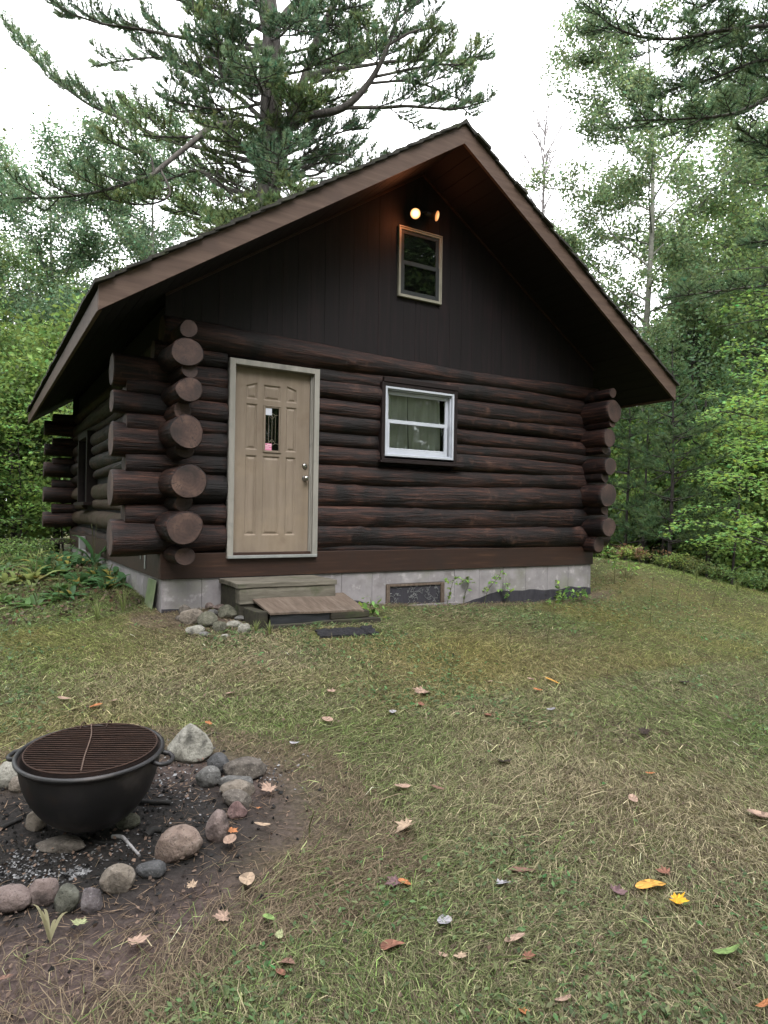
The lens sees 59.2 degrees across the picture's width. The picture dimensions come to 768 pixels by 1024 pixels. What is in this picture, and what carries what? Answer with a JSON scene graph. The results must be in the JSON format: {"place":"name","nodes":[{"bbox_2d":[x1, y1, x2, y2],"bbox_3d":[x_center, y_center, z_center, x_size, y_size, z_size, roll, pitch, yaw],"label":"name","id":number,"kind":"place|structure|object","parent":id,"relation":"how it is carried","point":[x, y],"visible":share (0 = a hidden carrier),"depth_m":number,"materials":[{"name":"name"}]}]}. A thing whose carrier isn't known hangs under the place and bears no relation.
{"place":"outdoors","nodes":[
{"label":"outdoors","id":0,"kind":"place"},
{"bbox_2d":[0,549,767,1023],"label":"grass","id":1,"kind":"structure","parent":0,"point":[446,989],"depth_m":3.38,"materials":[{"name":"plant"}]},
{"bbox_2d":[239,872,254,884],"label":"fallen leaf","id":2,"kind":"object","parent":1,"relation":"on","point":[248,877],"visible":1,"depth_m":2.67,"materials":[{"name":"beige plant"}]},
{"bbox_2d":[380,939,403,949],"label":"fallen leaf","id":3,"kind":"object","parent":1,"relation":"on","point":[390,943],"visible":1,"depth_m":2.29,"materials":[{"name":"brown plant"}]},
{"bbox_2d":[635,879,665,888],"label":"fallen leaf","id":4,"kind":"object","parent":1,"relation":"on","point":[645,883],"visible":1,"depth_m":2.67,"materials":[{"name":"yellow plant"}]},
{"bbox_2d":[0,534,767,1023],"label":"ground","id":5,"kind":"structure","parent":0,"point":[294,810],"depth_m":3.25,"materials":[{"name":"plant"}]},
{"bbox_2d":[0,761,17,788],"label":"stone","id":6,"kind":"object","parent":5,"relation":"on","point":[8,773],"visible":0.55,"depth_m":3.40,"materials":[{"name":"stone"}]},
{"bbox_2d":[0,67,18,314],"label":"maple tree","id":7,"kind":"object","parent":5,"relation":"on","point":[1,224],"visible":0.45,"depth_m":21.91,"materials":[{"name":"green plant"}]},
{"bbox_2d":[8,776,21,792],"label":"stone","id":8,"kind":"object","parent":5,"relation":"on","point":[14,786],"visible":0.59,"depth_m":3.37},
{"bbox_2d":[0,883,31,913],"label":"stone","id":9,"kind":"object","parent":5,"relation":"on","point":[15,897],"visible":0.97,"depth_m":2.49,"materials":[{"name":"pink stone"}]},
{"bbox_2d":[0,533,37,554],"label":"fern","id":10,"kind":"object","parent":5,"relation":"on","point":[11,545],"visible":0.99,"depth_m":10.50,"materials":[{"name":"green plant"}]},
{"bbox_2d":[0,243,40,343],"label":"maple tree","id":11,"kind":"object","parent":5,"relation":"on","point":[15,263],"visible":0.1,"depth_m":24.21,"materials":[{"name":"green plant"}]},
{"bbox_2d":[0,543,41,558],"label":"fern","id":12,"kind":"object","parent":5,"relation":"on","point":[31,547],"visible":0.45,"depth_m":11.24,"materials":[{"name":"green plant"}]},
{"bbox_2d":[0,265,42,478],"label":"beech tree","id":13,"kind":"object","parent":5,"relation":"on","point":[13,330],"visible":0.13,"depth_m":19.14,"materials":[{"name":"green plant"}]},
{"bbox_2d":[6,593,51,608],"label":"bed plant","id":14,"kind":"object","parent":5,"relation":"on","point":[32,600],"visible":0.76,"depth_m":7.11,"materials":[{"name":"green plant"}]},
{"bbox_2d":[2,564,63,584],"bbox_3d":[-4.291,0.764,8.252,0.754,0.241,0.457,1,0,-26],"label":"bed plant","id":15,"kind":"object","parent":5,"relation":"on","point":[29,577],"visible":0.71,"depth_m":8.26,"materials":[{"name":"green plant"}]},
{"bbox_2d":[0,315,66,549],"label":"beech tree","id":16,"kind":"object","parent":5,"relation":"on","point":[10,348],"visible":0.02,"depth_m":19.48,"materials":[{"name":"green plant"}]},
{"bbox_2d":[0,410,69,543],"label":"maple sapling","id":17,"kind":"object","parent":5,"relation":"on","point":[18,455],"visible":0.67,"depth_m":15.60,"materials":[{"name":"green plant"}]},
{"bbox_2d":[0,301,69,549],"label":"understory bush","id":18,"kind":"object","parent":5,"relation":"on","point":[17,317],"depth_m":20.43,"materials":[{"name":"green plant"}]},
{"bbox_2d":[0,348,70,553],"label":"understory bush","id":19,"kind":"object","parent":5,"relation":"on","point":[11,394],"visible":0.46,"depth_m":16.45,"materials":[{"name":"green plant"}]},
{"bbox_2d":[0,301,70,550],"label":"understory bush","id":20,"kind":"object","parent":5,"relation":"on","point":[44,339],"visible":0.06,"depth_m":17.64,"materials":[{"name":"green plant"}]},
{"bbox_2d":[25,811,46,831],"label":"stone","id":21,"kind":"object","parent":5,"relation":"on","point":[35,822],"visible":0.7,"depth_m":3.08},
{"bbox_2d":[5,535,75,556],"bbox_3d":[-5.974,0.643,11.849,1.288,0.489,1.257,1,0,-31],"label":"fern","id":22,"kind":"object","parent":5,"relation":"on","point":[50,546],"visible":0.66,"depth_m":11.77,"materials":[{"name":"green plant"}]},
{"bbox_2d":[14,412,70,551],"bbox_3d":[-8.257,-0.739,17.492,2.121,3.885,3.131,1,0,12],"label":"maple sapling","id":23,"kind":"object","parent":5,"relation":"on","point":[62,545],"visible":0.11,"depth_m":17.01,"materials":[{"name":"green plant"}]},
{"bbox_2d":[0,278,86,535],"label":"understory bush","id":24,"kind":"object","parent":5,"relation":"on","point":[65,409],"visible":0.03,"depth_m":17.71,"materials":[{"name":"green plant"}]},
{"bbox_2d":[28,878,58,907],"bbox_3d":[-1.300,1.446,2.575,0.115,0.115,0.096,1,0,-2],"label":"stone","id":25,"kind":"object","parent":5,"relation":"on","point":[43,891],"visible":0.89,"depth_m":2.54,"materials":[{"name":"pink stone"}]},
{"bbox_2d":[24,563,63,582],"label":"bed plant","id":26,"kind":"object","parent":5,"relation":"on","point":[36,574],"visible":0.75,"depth_m":8.36,"materials":[{"name":"green plant"}]},
{"bbox_2d":[0,225,97,544],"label":"maple tree","id":27,"kind":"object","parent":5,"relation":"on","point":[8,248],"visible":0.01,"depth_m":28.06,"materials":[{"name":"green plant"}]},
{"bbox_2d":[33,904,66,942],"bbox_3d":[-1.151,1.418,2.332,0.167,0.132,0.001,1,0,0],"label":"dead sprout","id":28,"kind":"object","parent":5,"relation":"on","point":[50,931],"visible":1,"depth_m":2.33,"materials":[{"name":"beige plant"}]},
{"bbox_2d":[35,834,84,853],"bbox_3d":[-1.413,1.453,2.965,0.219,0.056,0.107,1,0,-4],"label":"stone","id":29,"kind":"object","parent":5,"relation":"on","point":[66,843],"visible":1,"depth_m":2.93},
{"bbox_2d":[54,883,79,914],"bbox_3d":[-1.186,1.448,2.529,0.085,0.112,0.095,1,0,-33],"label":"stone","id":30,"kind":"object","parent":5,"relation":"on","point":[67,898],"visible":0.93,"depth_m":2.50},
{"bbox_2d":[40,582,94,598],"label":"bed plant","id":31,"kind":"object","parent":5,"relation":"on","point":[68,592],"visible":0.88,"depth_m":7.47,"materials":[{"name":"green plant"}]},
{"bbox_2d":[0,250,137,356],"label":"beech tree","id":32,"kind":"object","parent":5,"relation":"on","point":[42,275],"visible":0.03,"depth_m":24.11,"materials":[{"name":"green plant"}]},
{"bbox_2d":[0,561,141,625],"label":"bed litter","id":33,"kind":"object","parent":5,"relation":"on","point":[53,606],"visible":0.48,"depth_m":7.35,"materials":[{"name":"green plant"}]},
{"bbox_2d":[0,85,156,543],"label":"aspen tree","id":34,"kind":"object","parent":5,"relation":"on","point":[68,209],"visible":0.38,"depth_m":22.91,"materials":[{"name":"green plant"}]},
{"bbox_2d":[63,569,99,586],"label":"bed plant","id":35,"kind":"object","parent":5,"relation":"on","point":[81,578],"visible":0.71,"depth_m":8.10,"materials":[{"name":"green plant"}]},
{"bbox_2d":[59,524,105,567],"bbox_3d":[-4.159,0.480,9.773,0.968,0.629,0.540,1,0,-21],"label":"tall plant","id":36,"kind":"object","parent":5,"relation":"on","point":[94,558],"visible":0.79,"depth_m":9.65,"materials":[{"name":"green plant"}]},
{"bbox_2d":[6,725,174,832],"bbox_3d":[-1.334,1.244,3.078,0.636,0.377,0.635,1,0,-37],"label":"kettle fire pit","id":37,"kind":"object","parent":5,"relation":"on","point":[87,802],"visible":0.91,"depth_m":2.90,"materials":[{"name":"metal"}]},
{"bbox_2d":[22,720,157,774],"bbox_3d":[-1.337,1.066,3.106,0.571,0.026,0.584,1,3,-2],"label":"grill grate","id":38,"kind":"object","parent":37,"relation":"in","point":[143,748],"visible":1,"depth_m":3.08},
{"bbox_2d":[81,887,102,914],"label":"stone","id":39,"kind":"object","parent":5,"relation":"on","point":[91,900],"visible":0.96,"depth_m":2.50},
{"bbox_2d":[82,576,129,590],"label":"bed plant","id":40,"kind":"object","parent":5,"relation":"on","point":[104,585],"visible":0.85,"depth_m":7.95,"materials":[{"name":"green plant"}]},
{"bbox_2d":[83,569,132,588],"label":"bed plant","id":41,"kind":"object","parent":5,"relation":"on","point":[121,576],"visible":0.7,"depth_m":8.19,"materials":[{"name":"green plant"}]},
{"bbox_2d":[99,863,135,893],"bbox_3d":[-1.053,1.450,2.674,0.134,0.113,0.090,1,0,-19],"label":"stone","id":42,"kind":"object","parent":5,"relation":"on","point":[118,878],"visible":0.99,"depth_m":2.64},
{"bbox_2d":[115,813,139,829],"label":"stone","id":43,"kind":"object","parent":5,"relation":"on","point":[130,820],"visible":0.79,"depth_m":3.13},
{"bbox_2d":[95,241,160,273],"bbox_3d":[-9.545,-4.848,27.746,6.563,12.639,6.739,1,0,28],"label":"maple tree","id":44,"kind":"object","parent":5,"relation":"on","point":[115,258],"visible":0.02,"depth_m":26.51,"materials":[{"name":"green plant"}]},
{"bbox_2d":[29,76,247,304],"bbox_3d":[-8.632,-6.765,24.764,6.492,16.275,7.371,1,0,19],"label":"aspen tree","id":45,"kind":"object","parent":5,"relation":"on","point":[114,212],"visible":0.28,"depth_m":23.53,"materials":[{"name":"green plant"}]},
{"bbox_2d":[144,578,156,608],"bbox_3d":[-2.441,0.846,7.064,0.007,0.290,0.360,10,-5,-31],"label":"wooden board","id":46,"kind":"object","parent":5,"relation":"on","point":[150,591],"visible":1,"depth_m":7.05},
{"bbox_2d":[136,859,165,878],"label":"stone","id":47,"kind":"object","parent":5,"relation":"on","point":[156,869],"visible":0.98,"depth_m":2.74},
{"bbox_2d":[139,799,171,804],"bbox_3d":[-1.133,1.436,3.349,0.157,0.026,0.028,1,0,0],"label":"charred stick","id":48,"kind":"object","parent":5,"relation":"on","point":[154,802],"visible":0.91,"depth_m":3.34,"materials":[{"name":"brown wood"}]},
{"bbox_2d":[154,824,202,862],"bbox_3d":[-0.883,1.430,2.913,0.202,0.149,0.152,1,0,-7],"label":"stone","id":49,"kind":"object","parent":5,"relation":"on","point":[175,843],"visible":0.95,"depth_m":2.86,"materials":[{"name":"beige stone"}]},
{"bbox_2d":[0,716,376,1015],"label":"ash and charcoal","id":50,"kind":"object","parent":5,"relation":"on","point":[85,870],"visible":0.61,"depth_m":2.90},
{"bbox_2d":[167,723,213,763],"bbox_3d":[-1.098,1.310,3.837,0.272,0.223,0.208,1,0,6],"label":"stone","id":51,"kind":"object","parent":5,"relation":"on","point":[190,743],"visible":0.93,"depth_m":3.77,"materials":[{"name":"stone"}]},
{"bbox_2d":[179,608,202,625],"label":"stone","id":52,"kind":"object","parent":5,"relation":"on","point":[189,616],"visible":0.79,"depth_m":6.33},
{"bbox_2d":[197,611,217,628],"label":"stone","id":53,"kind":"object","parent":5,"relation":"on","point":[207,618],"visible":0.86,"depth_m":6.26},
{"bbox_2d":[195,765,220,787],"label":"stone","id":54,"kind":"object","parent":5,"relation":"on","point":[208,777],"visible":0.98,"depth_m":3.51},
{"bbox_2d":[205,809,228,842],"bbox_3d":[-0.756,1.424,3.055,0.098,0.149,0.109,1,0,-43],"label":"stone","id":55,"kind":"object","parent":5,"relation":"on","point":[217,828],"visible":0.95,"depth_m":3.02,"materials":[{"name":"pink stone"}]},
{"bbox_2d":[207,752,228,772],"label":"stone","id":56,"kind":"object","parent":5,"relation":"on","point":[219,760],"visible":0.66,"depth_m":3.66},
{"bbox_2d":[218,604,236,618],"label":"stone","id":57,"kind":"object","parent":5,"relation":"on","point":[227,611],"visible":0.91,"depth_m":6.64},
{"bbox_2d":[217,775,252,785],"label":"stone","id":58,"kind":"object","parent":5,"relation":"on","point":[223,780],"visible":0.62,"depth_m":3.52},
{"bbox_2d":[222,789,251,808],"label":"stone","id":59,"kind":"object","parent":5,"relation":"on","point":[231,796],"visible":0.85,"depth_m":3.32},
{"bbox_2d":[219,779,254,795],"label":"stone","id":60,"kind":"object","parent":5,"relation":"on","point":[247,787],"visible":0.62,"depth_m":3.42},
{"bbox_2d":[227,801,247,818],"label":"stone","id":61,"kind":"object","parent":5,"relation":"on","point":[236,809],"visible":1,"depth_m":3.23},
{"bbox_2d":[223,756,265,779],"bbox_3d":[-0.750,1.382,3.637,0.232,0.118,0.150,1,0,-7],"label":"stone","id":62,"kind":"object","parent":5,"relation":"on","point":[253,767],"visible":0.89,"depth_m":3.59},
{"bbox_2d":[0,0,498,239],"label":"pine tree","id":63,"kind":"object","parent":5,"relation":"on","point":[268,150],"visible":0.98,"depth_m":17.42,"materials":[{"name":"green plant"}]},
{"bbox_2d":[219,575,336,617],"bbox_3d":[-1.114,0.960,7.118,1.088,0.520,0.613,1,0,-31],"label":"wooden step","id":64,"kind":"object","parent":5,"relation":"on","point":[239,594],"visible":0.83,"depth_m":6.87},
{"bbox_2d":[244,592,380,630],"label":"plywood platform","id":65,"kind":"structure","parent":5,"relation":"on","point":[340,608],"depth_m":6.59,"materials":[{"name":"brown wood"}]},
{"bbox_2d":[315,625,378,637],"bbox_3d":[-0.345,1.107,6.252,0.567,0.048,0.277,1,3,-19],"label":"door mat","id":66,"kind":"object","parent":5,"relation":"on","point":[345,631],"depth_m":6.22,"materials":[{"name":"black rubber"}]},
{"bbox_2d":[26,118,679,612],"bbox_3d":[-1.494,-1.251,11.650,7.829,6.517,9.342,1,0,-31],"label":"log cabin","id":67,"kind":"object","parent":5,"relation":"on","point":[420,370],"visible":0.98,"depth_m":8.13,"materials":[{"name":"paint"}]},
{"bbox_2d":[73,430,96,504],"bbox_3d":[-5.137,-0.733,11.647,0.220,1.230,1.310,1,0,-31],"label":"side window","id":68,"kind":"structure","parent":67,"relation":"in","point":[85,481],"depth_m":11.71,"materials":[{"name":"black glass"}]},
{"bbox_2d":[224,357,319,558],"bbox_3d":[-1.225,-0.564,7.452,1.046,2.126,0.175,1,0,-31],"label":"door","id":69,"kind":"structure","parent":67,"relation":"in","point":[271,503],"depth_m":7.47,"materials":[{"name":"beige paint"}]},
{"bbox_2d":[397,225,442,304],"bbox_3d":[0.450,-3.066,8.420,0.646,0.865,0.042,1,0,-31],"label":"window","id":70,"kind":"structure","parent":67,"relation":"in","point":[419,256],"depth_m":8.43,"materials":[{"name":"beige glass"}]},
{"bbox_2d":[377,376,463,466],"bbox_3d":[0.438,-1.102,8.474,1.246,1.031,0.246,1,0,-31],"label":"window","id":71,"kind":"structure","parent":67,"relation":"in","point":[423,422],"depth_m":8.49,"materials":[{"name":"white plastic"}]},
{"bbox_2d":[385,582,458,605],"bbox_3d":[0.478,1.043,8.445,1.097,0.310,0.072,1,0,-31],"label":"basement window","id":72,"kind":"structure","parent":67,"relation":"in","point":[425,593],"depth_m":8.43,"materials":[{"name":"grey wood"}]},
{"bbox_2d":[358,596,392,616],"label":"weed","id":73,"kind":"object","parent":5,"relation":"on","point":[365,606],"visible":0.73,"depth_m":7.14,"materials":[{"name":"green plant"}]},
{"bbox_2d":[0,551,767,1023],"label":"clover","id":74,"kind":"object","parent":5,"relation":"on","point":[428,913],"visible":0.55,"depth_m":2.61,"materials":[{"name":"green plant"}]},
{"bbox_2d":[0,559,767,1023],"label":"leaf litter","id":75,"kind":"object","parent":5,"relation":"on","point":[6,971],"visible":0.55,"depth_m":2.91,"materials":[{"name":"brown plant"}]},
{"bbox_2d":[499,90,590,236],"bbox_3d":[5.996,-6.845,25.983,3.614,18.467,4.090,1,0,17],"label":"birch tree","id":76,"kind":"object","parent":5,"relation":"on","point":[544,155],"visible":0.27,"depth_m":25.86,"materials":[{"name":"green plant"}]},
{"bbox_2d":[604,543,644,559],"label":"fern","id":77,"kind":"object","parent":5,"relation":"on","point":[626,551],"visible":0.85,"depth_m":12.72,"materials":[{"name":"green plant"}]},
{"bbox_2d":[593,405,680,564],"bbox_3d":[7.189,-0.717,21.781,6.869,6.363,6.492,1,0,-3],"label":"understory bush","id":78,"kind":"object","parent":5,"relation":"on","point":[611,511],"visible":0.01,"depth_m":20.32,"materials":[{"name":"green plant"}]},
{"bbox_2d":[510,0,767,563],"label":"aspen tree","id":79,"kind":"object","parent":5,"relation":"on","point":[630,80],"visible":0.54,"depth_m":19.48,"materials":[{"name":"green plant"}]},
{"bbox_2d":[607,543,674,562],"bbox_3d":[4.822,0.807,12.899,1.067,0.441,0.951,1,0,-31],"label":"fern","id":80,"kind":"object","parent":5,"relation":"on","point":[635,553],"visible":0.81,"depth_m":12.84,"materials":[{"name":"green plant"}]},
{"bbox_2d":[607,406,697,562],"bbox_3d":[5.572,-0.971,15.693,2.989,5.306,2.720,1,0,2],"label":"young pine","id":81,"kind":"object","parent":5,"relation":"on","point":[626,487],"visible":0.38,"depth_m":15.28,"materials":[{"name":"green plant"}]},
{"bbox_2d":[593,401,729,574],"bbox_3d":[7.783,-0.660,20.264,6.869,6.363,6.492,1,0,-26],"label":"understory bush","id":82,"kind":"object","parent":5,"relation":"on","point":[633,490],"visible":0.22,"depth_m":19.02,"materials":[{"name":"green plant"}]},
{"bbox_2d":[640,552,696,566],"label":"fern","id":83,"kind":"object","parent":5,"relation":"on","point":[668,559],"visible":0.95,"depth_m":12.57,"materials":[{"name":"green plant"}]},
{"bbox_2d":[572,0,767,326],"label":"pine tree","id":84,"kind":"object","parent":5,"relation":"on","point":[694,114],"visible":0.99,"depth_m":11.48,"materials":[{"name":"green plant"}]},
{"bbox_2d":[650,554,704,570],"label":"fern","id":85,"kind":"object","parent":5,"relation":"on","point":[691,560],"visible":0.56,"depth_m":12.89,"materials":[{"name":"green plant"}]},
{"bbox_2d":[590,94,767,387],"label":"maple tree","id":86,"kind":"object","parent":5,"relation":"on","point":[701,167],"visible":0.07,"depth_m":25.60,"materials":[{"name":"green plant"}]},
{"bbox_2d":[610,336,749,570],"bbox_3d":[5.801,-1.064,13.569,2.656,4.911,2.789,1,0,-31],"label":"young pine","id":87,"kind":"object","parent":5,"relation":"on","point":[691,432],"visible":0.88,"depth_m":13.44,"materials":[{"name":"green plant"}]},
{"bbox_2d":[594,355,765,590],"bbox_3d":[10.006,-0.909,21.284,8.014,7.424,7.574,1,0,-12],"label":"understory bush","id":88,"kind":"object","parent":5,"relation":"on","point":[668,482],"visible":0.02,"depth_m":19.47,"materials":[{"name":"green plant"}]},
{"bbox_2d":[612,290,757,567],"bbox_3d":[7.293,-1.566,18.228,4.561,7.955,5.538,1,0,-31],"label":"sapling tree","id":89,"kind":"object","parent":5,"relation":"on","point":[666,501],"visible":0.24,"depth_m":17.91,"materials":[{"name":"green plant"}]},
{"bbox_2d":[610,250,766,562],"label":"sapling tree","id":90,"kind":"object","parent":5,"relation":"on","point":[687,364],"visible":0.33,"depth_m":15.19,"materials":[{"name":"green plant"}]},
{"bbox_2d":[633,278,747,586],"bbox_3d":[8.521,-1.951,18.986,3.224,9.222,3.228,1,0,-31],"label":"spruce tree","id":91,"kind":"object","parent":5,"relation":"on","point":[684,407],"visible":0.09,"depth_m":18.93,"materials":[{"name":"green plant"}]},
{"bbox_2d":[672,559,720,575],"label":"fern","id":92,"kind":"object","parent":5,"relation":"on","point":[700,570],"visible":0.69,"depth_m":12.62,"materials":[{"name":"green plant"}]},
{"bbox_2d":[627,291,767,579],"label":"sapling tree","id":93,"kind":"object","parent":5,"relation":"on","point":[714,371],"visible":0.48,"depth_m":15.76,"materials":[{"name":"green plant"}]},
{"bbox_2d":[631,323,767,579],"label":"sapling tree","id":94,"kind":"object","parent":5,"relation":"on","point":[750,382],"visible":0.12,"depth_m":18.31,"materials":[{"name":"green plant"}]},
{"bbox_2d":[640,414,767,592],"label":"understory bush","id":95,"kind":"object","parent":5,"relation":"on","point":[746,503],"visible":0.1,"depth_m":16.48,"materials":[{"name":"green plant"}]},
{"bbox_2d":[650,185,767,580],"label":"aspen tree","id":96,"kind":"object","parent":5,"relation":"on","point":[755,196],"visible":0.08,"depth_m":21.09,"materials":[{"name":"green plant"}]},
{"bbox_2d":[652,81,767,387],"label":"maple tree","id":97,"kind":"object","parent":5,"relation":"on","point":[764,190],"visible":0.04,"depth_m":23.22,"materials":[{"name":"green plant"}]},
{"bbox_2d":[653,381,767,591],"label":"understory bush","id":98,"kind":"object","parent":5,"relation":"on","point":[741,557],"visible":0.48,"depth_m":15.27,"materials":[{"name":"green plant"}]},
{"bbox_2d":[654,177,767,592],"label":"maple tree","id":99,"kind":"object","parent":5,"relation":"on","point":[712,326],"visible":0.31,"depth_m":18.93,"materials":[{"name":"green plant"}]},
{"bbox_2d":[684,562,739,580],"bbox_3d":[6.163,1.114,12.633,0.892,0.431,1.061,1,0,-31],"label":"fern","id":100,"kind":"object","parent":5,"relation":"on","point":[710,572],"visible":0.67,"depth_m":12.47,"materials":[{"name":"green plant"}]},
{"bbox_2d":[658,282,767,551],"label":"maple sapling","id":101,"kind":"object","parent":5,"relation":"on","point":[708,472],"visible":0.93,"depth_m":11.61,"materials":[{"name":"green plant"}]},
{"bbox_2d":[658,305,767,587],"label":"sapling tree","id":102,"kind":"object","parent":5,"relation":"on","point":[752,395],"visible":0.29,"depth_m":16.46,"materials":[{"name":"green plant"}]},
{"bbox_2d":[662,396,767,579],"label":"young pine","id":103,"kind":"object","parent":5,"relation":"on","point":[676,545],"visible":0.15,"depth_m":16.89,"materials":[{"name":"green plant"}]},
{"bbox_2d":[668,390,767,584],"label":"maple sapling","id":104,"kind":"object","parent":5,"relation":"on","point":[737,517],"visible":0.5,"depth_m":13.96,"materials":[{"name":"green plant"}]},
{"bbox_2d":[675,389,767,586],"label":"understory bush","id":105,"kind":"object","parent":5,"relation":"on","point":[744,431],"depth_m":18.14,"materials":[{"name":"green plant"}]},
{"bbox_2d":[685,354,767,549],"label":"maple sapling","id":106,"kind":"object","parent":5,"relation":"on","point":[761,460],"visible":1,"depth_m":9.28,"materials":[{"name":"green plant"}]},
{"bbox_2d":[714,566,767,585],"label":"fern","id":107,"kind":"object","parent":5,"relation":"on","point":[747,573],"visible":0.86,"depth_m":12.29,"materials":[{"name":"green plant"}]},
{"bbox_2d":[724,570,767,592],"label":"fern","id":108,"kind":"object","parent":5,"relation":"on","point":[756,582],"visible":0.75,"depth_m":12.20,"materials":[{"name":"green plant"}]},
{"bbox_2d":[0,0,767,499],"label":"sky","id":109,"kind":"structure","parent":0,"point":[522,36],"materials":[{"name":"white"}]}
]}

